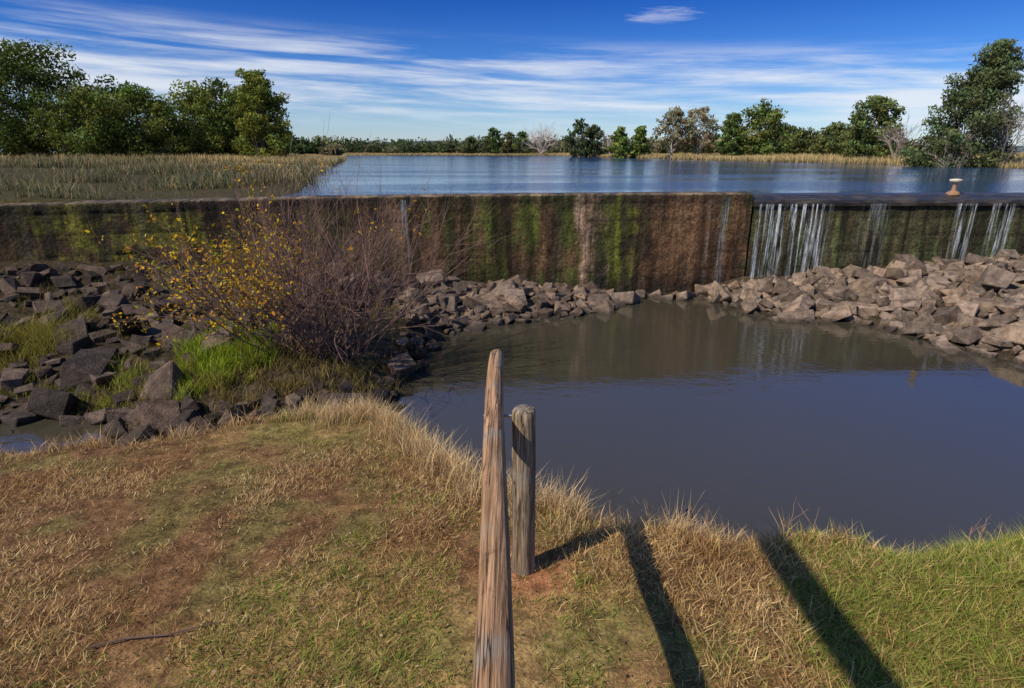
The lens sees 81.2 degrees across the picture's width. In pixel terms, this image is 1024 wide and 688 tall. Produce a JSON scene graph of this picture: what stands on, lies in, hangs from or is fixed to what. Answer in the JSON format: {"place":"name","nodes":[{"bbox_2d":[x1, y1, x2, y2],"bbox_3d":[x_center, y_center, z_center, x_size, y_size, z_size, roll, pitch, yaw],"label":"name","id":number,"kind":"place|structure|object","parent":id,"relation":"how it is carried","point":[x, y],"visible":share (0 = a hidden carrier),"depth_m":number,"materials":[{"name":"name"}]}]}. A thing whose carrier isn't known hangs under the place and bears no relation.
{"place":"outdoors","nodes":[
{"label":"outdoors","id":0,"kind":"place"},
{"bbox_2d":[0,152,1023,687],"bbox_3d":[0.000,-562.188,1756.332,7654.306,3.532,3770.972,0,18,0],"label":"ground","id":1,"kind":"structure","parent":0,"point":[302,504],"depth_m":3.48,"materials":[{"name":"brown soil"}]},
{"bbox_2d":[0,82,39,158],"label":"eucalyptus tree","id":2,"kind":"object","parent":1,"relation":"on","point":[7,93],"visible":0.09,"depth_m":59.52,"materials":[{"name":"green plant"}]},
{"bbox_2d":[0,288,103,372],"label":"gully grass","id":3,"kind":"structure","parent":1,"relation":"on","point":[41,335],"depth_m":9.46,"materials":[{"name":"green plant"}]},
{"bbox_2d":[0,37,118,158],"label":"eucalyptus tree","id":4,"kind":"object","parent":1,"relation":"on","point":[20,133],"visible":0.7,"depth_m":54.12,"materials":[{"name":"green plant"}]},
{"bbox_2d":[0,365,153,431],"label":"gully grass","id":5,"kind":"structure","parent":1,"relation":"on","point":[30,380],"depth_m":8.41,"materials":[{"name":"green plant"}]},
{"bbox_2d":[24,81,146,157],"bbox_3d":[-38.668,-19.896,54.486,8.910,7.698,9.623,0,18,0],"label":"eucalyptus tree","id":6,"kind":"object","parent":1,"relation":"on","point":[76,102],"visible":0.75,"depth_m":52.94,"materials":[{"name":"green plant"}]},
{"bbox_2d":[74,73,170,153],"bbox_3d":[-41.355,-23.957,64.002,10.934,9.296,9.077,-6,19,-18],"label":"eucalyptus tree","id":7,"kind":"object","parent":1,"relation":"on","point":[106,87],"visible":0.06,"depth_m":62.02,"materials":[{"name":"green plant"}]},
{"bbox_2d":[74,80,195,156],"bbox_3d":[-35.450,-20.675,56.253,9.384,7.621,7.638,-12,22,-34],"label":"eucalyptus tree","id":8,"kind":"object","parent":1,"relation":"on","point":[155,133],"visible":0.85,"depth_m":55.28,"materials":[{"name":"green plant"}]},
{"bbox_2d":[0,289,290,422],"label":"gully rocks","id":9,"kind":"object","parent":1,"relation":"on","point":[86,369],"visible":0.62,"depth_m":8.81,"materials":[{"name":"grey stone"}]},
{"bbox_2d":[88,622,215,647],"bbox_3d":[-1.774,1.441,2.954,0.571,0.022,0.044,-4,18,-12],"label":"fallen stick","id":10,"kind":"object","parent":1,"relation":"on","point":[125,638],"visible":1,"depth_m":2.94,"materials":[{"name":"brown wood"}]},
{"bbox_2d":[59,342,256,412],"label":"gully grass","id":11,"kind":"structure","parent":1,"relation":"on","point":[126,379],"depth_m":8.48,"materials":[{"name":"green plant"}]},
{"bbox_2d":[0,152,344,199],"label":"reeds","id":12,"kind":"object","parent":1,"relation":"on","point":[94,162],"visible":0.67,"depth_m":21.06,"materials":[{"name":"green plant"}]},
{"bbox_2d":[148,79,237,156],"bbox_3d":[-31.907,-22.102,59.877,7.901,8.118,8.113,-14,23,-37],"label":"eucalyptus tree","id":13,"kind":"object","parent":1,"relation":"on","point":[200,105],"visible":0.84,"depth_m":58.91,"materials":[{"name":"green plant"}]},
{"bbox_2d":[0,254,410,422],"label":"gully grass","id":14,"kind":"structure","parent":1,"relation":"on","point":[262,382],"depth_m":9.65,"materials":[{"name":"plant"}]},
{"bbox_2d":[133,199,277,328],"bbox_3d":[-4.734,-1.237,9.709,2.379,2.141,1.647,-10,20,-28],"label":"autumn shrub","id":15,"kind":"object","parent":1,"relation":"on","point":[251,234],"visible":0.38,"depth_m":9.65,"materials":[{"name":"yellow plant"}]},
{"bbox_2d":[176,76,240,154],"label":"eucalyptus tree","id":16,"kind":"object","parent":1,"relation":"on","point":[215,89],"visible":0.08,"depth_m":65.56,"materials":[{"name":"green plant"}]},
{"bbox_2d":[0,260,425,330],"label":"rock pile","id":17,"kind":"object","parent":1,"relation":"on","point":[31,276],"visible":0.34,"depth_m":11.26,"materials":[{"name":"grey stone"}]},
{"bbox_2d":[154,315,285,402],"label":"gully grass","id":18,"kind":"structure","parent":1,"relation":"on","point":[204,361],"depth_m":8.69,"materials":[{"name":"green plant"}]},
{"bbox_2d":[0,313,441,446],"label":"gully rocks","id":19,"kind":"object","parent":1,"relation":"on","point":[402,363],"visible":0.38,"depth_m":7.79,"materials":[{"name":"grey stone"}]},
{"bbox_2d":[62,330,408,437],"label":"gully grass","id":20,"kind":"structure","parent":1,"relation":"on","point":[290,383],"depth_m":8.45,"materials":[{"name":"plant"}]},
{"bbox_2d":[202,84,273,155],"bbox_3d":[-28.343,-22.772,62.745,7.481,8.462,8.394,0,18,0],"label":"eucalyptus tree","id":21,"kind":"object","parent":1,"relation":"on","point":[230,102],"visible":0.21,"depth_m":61.48,"materials":[{"name":"green plant"}]},
{"bbox_2d":[230,67,295,157],"bbox_3d":[-24.262,-21.854,57.884,6.104,9.109,6.778,-7,19,-21],"label":"eucalyptus tree","id":22,"kind":"object","parent":1,"relation":"on","point":[254,94],"visible":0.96,"depth_m":57.10,"materials":[{"name":"green plant"}]},
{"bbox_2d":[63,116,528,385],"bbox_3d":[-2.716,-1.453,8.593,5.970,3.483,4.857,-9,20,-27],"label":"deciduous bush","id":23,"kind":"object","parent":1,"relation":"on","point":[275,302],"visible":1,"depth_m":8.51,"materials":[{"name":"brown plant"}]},
{"bbox_2d":[0,191,753,292],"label":"weir wall","id":24,"kind":"structure","parent":1,"relation":"on","point":[652,242],"depth_m":14.23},
{"bbox_2d":[264,389,624,546],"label":"bank grass","id":25,"kind":"structure","parent":1,"relation":"on","point":[395,427],"depth_m":4.98,"materials":[{"name":"beige plant"}]},
{"bbox_2d":[461,136,479,153],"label":"gum tree","id":26,"kind":"object","parent":1,"relation":"on","point":[467,146],"visible":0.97,"depth_m":200.00,"materials":[{"name":"green plant"}]},
{"bbox_2d":[484,126,503,153],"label":"gum tree","id":27,"kind":"object","parent":1,"relation":"on","point":[494,146],"visible":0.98,"depth_m":194.95,"materials":[{"name":"green plant"}]},
{"bbox_2d":[14,132,986,155],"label":"distant trees","id":28,"kind":"object","parent":1,"relation":"on","point":[302,145],"visible":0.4,"depth_m":206.65,"materials":[{"name":"green plant"}]},
{"bbox_2d":[472,349,535,687],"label":"wooden fence","id":29,"kind":"object","parent":1,"relation":"on","point":[494,665],"visible":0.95,"depth_m":2.41,"materials":[{"name":"brown wood"}]},
{"bbox_2d":[499,131,515,152],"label":"gum tree","id":30,"kind":"object","parent":1,"relation":"on","point":[508,146],"visible":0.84,"depth_m":201.93,"materials":[{"name":"green plant"}]},
{"bbox_2d":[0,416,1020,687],"bbox_3d":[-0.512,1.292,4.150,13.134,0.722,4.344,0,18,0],"label":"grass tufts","id":31,"kind":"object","parent":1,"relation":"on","point":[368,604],"visible":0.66,"depth_m":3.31,"materials":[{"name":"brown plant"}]},
{"bbox_2d":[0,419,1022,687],"bbox_3d":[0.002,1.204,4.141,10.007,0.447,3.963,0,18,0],"label":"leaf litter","id":32,"kind":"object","parent":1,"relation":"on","point":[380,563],"visible":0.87,"depth_m":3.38,"materials":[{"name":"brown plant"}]},
{"bbox_2d":[0,404,1023,566],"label":"bank grass","id":33,"kind":"structure","parent":1,"relation":"on","point":[86,444],"depth_m":4.14,"materials":[{"name":"beige plant"}]},
{"bbox_2d":[1,151,1023,167],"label":"shore grass","id":34,"kind":"structure","parent":1,"relation":"on","point":[1018,162],"depth_m":61.09,"materials":[{"name":"plant"}]},
{"bbox_2d":[390,269,640,335],"bbox_3d":[0.139,-1.031,13.413,6.022,1.075,2.961,-6,19,-18],"label":"rock pile","id":35,"kind":"object","parent":1,"relation":"on","point":[557,299],"visible":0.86,"depth_m":13.14,"materials":[{"name":"stone"}]},
{"bbox_2d":[513,130,533,153],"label":"gum tree","id":36,"kind":"object","parent":1,"relation":"on","point":[519,142],"visible":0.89,"depth_m":197.88,"materials":[{"name":"green plant"}]},
{"bbox_2d":[521,123,561,153],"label":"bare tree","id":37,"kind":"object","parent":1,"relation":"on","point":[540,142],"visible":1,"depth_m":191.04,"materials":[{"name":"grey plant"}]},
{"bbox_2d":[565,117,596,156],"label":"gum tree","id":38,"kind":"object","parent":1,"relation":"on","point":[584,132],"visible":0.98,"depth_m":126.02,"materials":[{"name":"green plant"}]},
{"bbox_2d":[584,124,607,156],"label":"gum tree","id":39,"kind":"object","parent":1,"relation":"on","point":[596,144],"visible":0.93,"depth_m":126.16,"materials":[{"name":"green plant"}]},
{"bbox_2d":[606,125,629,157],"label":"poplar tree","id":40,"kind":"object","parent":1,"relation":"on","point":[620,139],"visible":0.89,"depth_m":103.71,"materials":[{"name":"green plant"}]},
{"bbox_2d":[575,501,667,532],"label":"grass tufts","id":41,"kind":"object","parent":1,"relation":"on","point":[625,522],"visible":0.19,"depth_m":4.06,"materials":[{"name":"beige plant"}]},
{"bbox_2d":[626,125,649,157],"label":"poplar tree","id":42,"kind":"object","parent":1,"relation":"on","point":[636,149],"visible":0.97,"depth_m":103.67,"materials":[{"name":"green plant"}]},
{"bbox_2d":[652,106,697,157],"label":"gum tree","id":43,"kind":"object","parent":1,"relation":"on","point":[674,117],"visible":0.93,"depth_m":88.87,"materials":[{"name":"green plant"}]},
{"bbox_2d":[619,488,745,545],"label":"bank grass","id":44,"kind":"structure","parent":1,"relation":"on","point":[684,527],"depth_m":4.00,"materials":[{"name":"beige plant"}]},
{"bbox_2d":[635,284,731,302],"bbox_3d":[4.100,-1.014,14.516,2.444,0.938,1.251,-2,18,-6],"label":"rock pile","id":45,"kind":"object","parent":1,"relation":"on","point":[701,291],"visible":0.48,"depth_m":14.53,"materials":[{"name":"stone"}]},
{"bbox_2d":[667,116,719,153],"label":"bare tree","id":46,"kind":"object","parent":1,"relation":"on","point":[701,140],"visible":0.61,"depth_m":89.35,"materials":[{"name":"brown plant"}]},
{"bbox_2d":[678,106,724,155],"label":"gum tree","id":47,"kind":"object","parent":1,"relation":"on","point":[701,114],"visible":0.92,"depth_m":88.54,"materials":[{"name":"green plant"}]},
{"bbox_2d":[466,458,990,537],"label":"dead weeds","id":48,"kind":"object","parent":1,"relation":"on","point":[765,518],"visible":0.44,"depth_m":4.13,"materials":[{"name":"beige plant"}]},
{"bbox_2d":[714,112,744,156],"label":"eucalyptus tree","id":49,"kind":"object","parent":1,"relation":"on","point":[731,125],"visible":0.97,"depth_m":84.20,"materials":[{"name":"green plant"}]},
{"bbox_2d":[733,97,802,155],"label":"eucalyptus tree","id":50,"kind":"object","parent":1,"relation":"on","point":[758,141],"visible":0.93,"depth_m":83.19,"materials":[{"name":"green plant"}]},
{"bbox_2d":[760,129,786,154],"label":"tree","id":51,"kind":"object","parent":1,"relation":"on","point":[781,140],"visible":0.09,"depth_m":93.63,"materials":[{"name":"green plant"}]},
{"bbox_2d":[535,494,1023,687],"bbox_3d":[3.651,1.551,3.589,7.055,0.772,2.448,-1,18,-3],"label":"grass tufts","id":52,"kind":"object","parent":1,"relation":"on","point":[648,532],"visible":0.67,"depth_m":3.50,"materials":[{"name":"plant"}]},
{"bbox_2d":[783,124,806,154],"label":"tree","id":53,"kind":"object","parent":1,"relation":"on","point":[796,144],"visible":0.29,"depth_m":96.44,"materials":[{"name":"green plant"}]},
{"bbox_2d":[797,127,823,154],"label":"tree","id":54,"kind":"object","parent":1,"relation":"on","point":[809,136],"visible":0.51,"depth_m":97.56,"materials":[{"name":"green plant"}]},
{"bbox_2d":[811,121,848,155],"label":"tree","id":55,"kind":"object","parent":1,"relation":"on","point":[834,128],"visible":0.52,"depth_m":79.11,"materials":[{"name":"green plant"}]},
{"bbox_2d":[828,131,863,155],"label":"tree","id":56,"kind":"object","parent":1,"relation":"on","point":[837,148],"visible":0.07,"depth_m":66.39,"materials":[{"name":"green plant"}]},
{"bbox_2d":[703,249,1023,369],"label":"rock pile","id":57,"kind":"object","parent":1,"relation":"on","point":[902,289],"visible":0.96,"depth_m":12.88,"materials":[{"name":"stone"}]},
{"bbox_2d":[751,203,1011,277],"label":"waterfall","id":58,"kind":"structure","parent":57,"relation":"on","point":[779,208],"depth_m":14.84,"materials":[{"name":"white liquid"}]},
{"bbox_2d":[838,95,906,159],"bbox_3d":[34.219,-20.146,56.526,5.807,6.528,5.402,0,18,0],"label":"eucalyptus tree","id":59,"kind":"object","parent":1,"relation":"on","point":[866,142],"visible":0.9,"depth_m":55.79,"materials":[{"name":"green plant"}]},
{"bbox_2d":[746,206,1023,275],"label":"weir wall","id":60,"kind":"structure","parent":1,"relation":"on","point":[863,236],"depth_m":15.07,"materials":[{"name":"concrete"}]},
{"bbox_2d":[752,192,1023,206],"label":"crest slab","id":61,"kind":"structure","parent":60,"relation":"on","point":[909,199],"depth_m":14.84,"materials":[{"name":"grey concrete"}]},
{"bbox_2d":[946,179,962,194],"bbox_3d":[11.150,-3.964,15.053,0.320,0.395,0.320,0,18,0],"label":"valve pedestal","id":62,"kind":"object","parent":61,"relation":"on","point":[953,191],"visible":0.99,"depth_m":15.00,"materials":[{"name":"concrete"}]},
{"bbox_2d":[879,115,929,159],"bbox_3d":[35.256,-18.440,53.191,5.360,4.560,4.572,0,18,0],"label":"bare tree","id":63,"kind":"object","parent":1,"relation":"on","point":[900,138],"visible":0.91,"depth_m":52.83,"materials":[{"name":"grey plant"}]},
{"bbox_2d":[930,141,971,167],"bbox_3d":[30.589,-12.798,41.166,3.669,2.666,2.319,0,18,0],"label":"bare bush","id":64,"kind":"object","parent":1,"relation":"on","point":[946,163],"visible":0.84,"depth_m":41.26,"materials":[{"name":"grey plant"}]},
{"bbox_2d":[899,38,1023,167],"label":"casuarina tree","id":65,"kind":"object","parent":1,"relation":"on","point":[991,78],"visible":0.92,"depth_m":41.08,"materials":[{"name":"green plant"}]},
{"bbox_2d":[957,88,1023,167],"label":"bare bush","id":66,"kind":"object","parent":1,"relation":"on","point":[1004,140],"visible":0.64,"depth_m":40.55,"materials":[{"name":"grey plant"}]},
{"bbox_2d":[1006,102,1023,152],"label":"bare bush","id":67,"kind":"object","parent":1,"relation":"on","point":[1021,125],"visible":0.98,"depth_m":39.00,"materials":[{"name":"grey plant"}]},
{"bbox_2d":[0,292,1023,556],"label":"pond water","id":68,"kind":"structure","parent":0,"point":[734,418],"depth_m":7.95,"materials":[{"name":"blue liquid"}]},
{"bbox_2d":[0,141,1023,151],"bbox_3d":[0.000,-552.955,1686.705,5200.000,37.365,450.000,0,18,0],"label":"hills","id":69,"kind":"structure","parent":0,"point":[1021,148],"depth_m":1584.89,"materials":[{"name":"green plant"}]},
{"bbox_2d":[0,0,1023,145],"label":"sky","id":70,"kind":"structure","parent":0,"point":[433,70],"materials":[{"name":"blue"}]},
{"bbox_2d":[601,132,615,154],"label":"bare tree","id":71,"kind":"object","parent":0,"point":[607,143],"visible":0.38,"depth_m":121.29,"materials":[{"name":"grey plant"}]},
{"bbox_2d":[281,155,1023,195],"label":"lake water","id":72,"kind":"structure","parent":0,"point":[402,174],"depth_m":26.12,"materials":[{"name":"blue liquid"}]}
]}

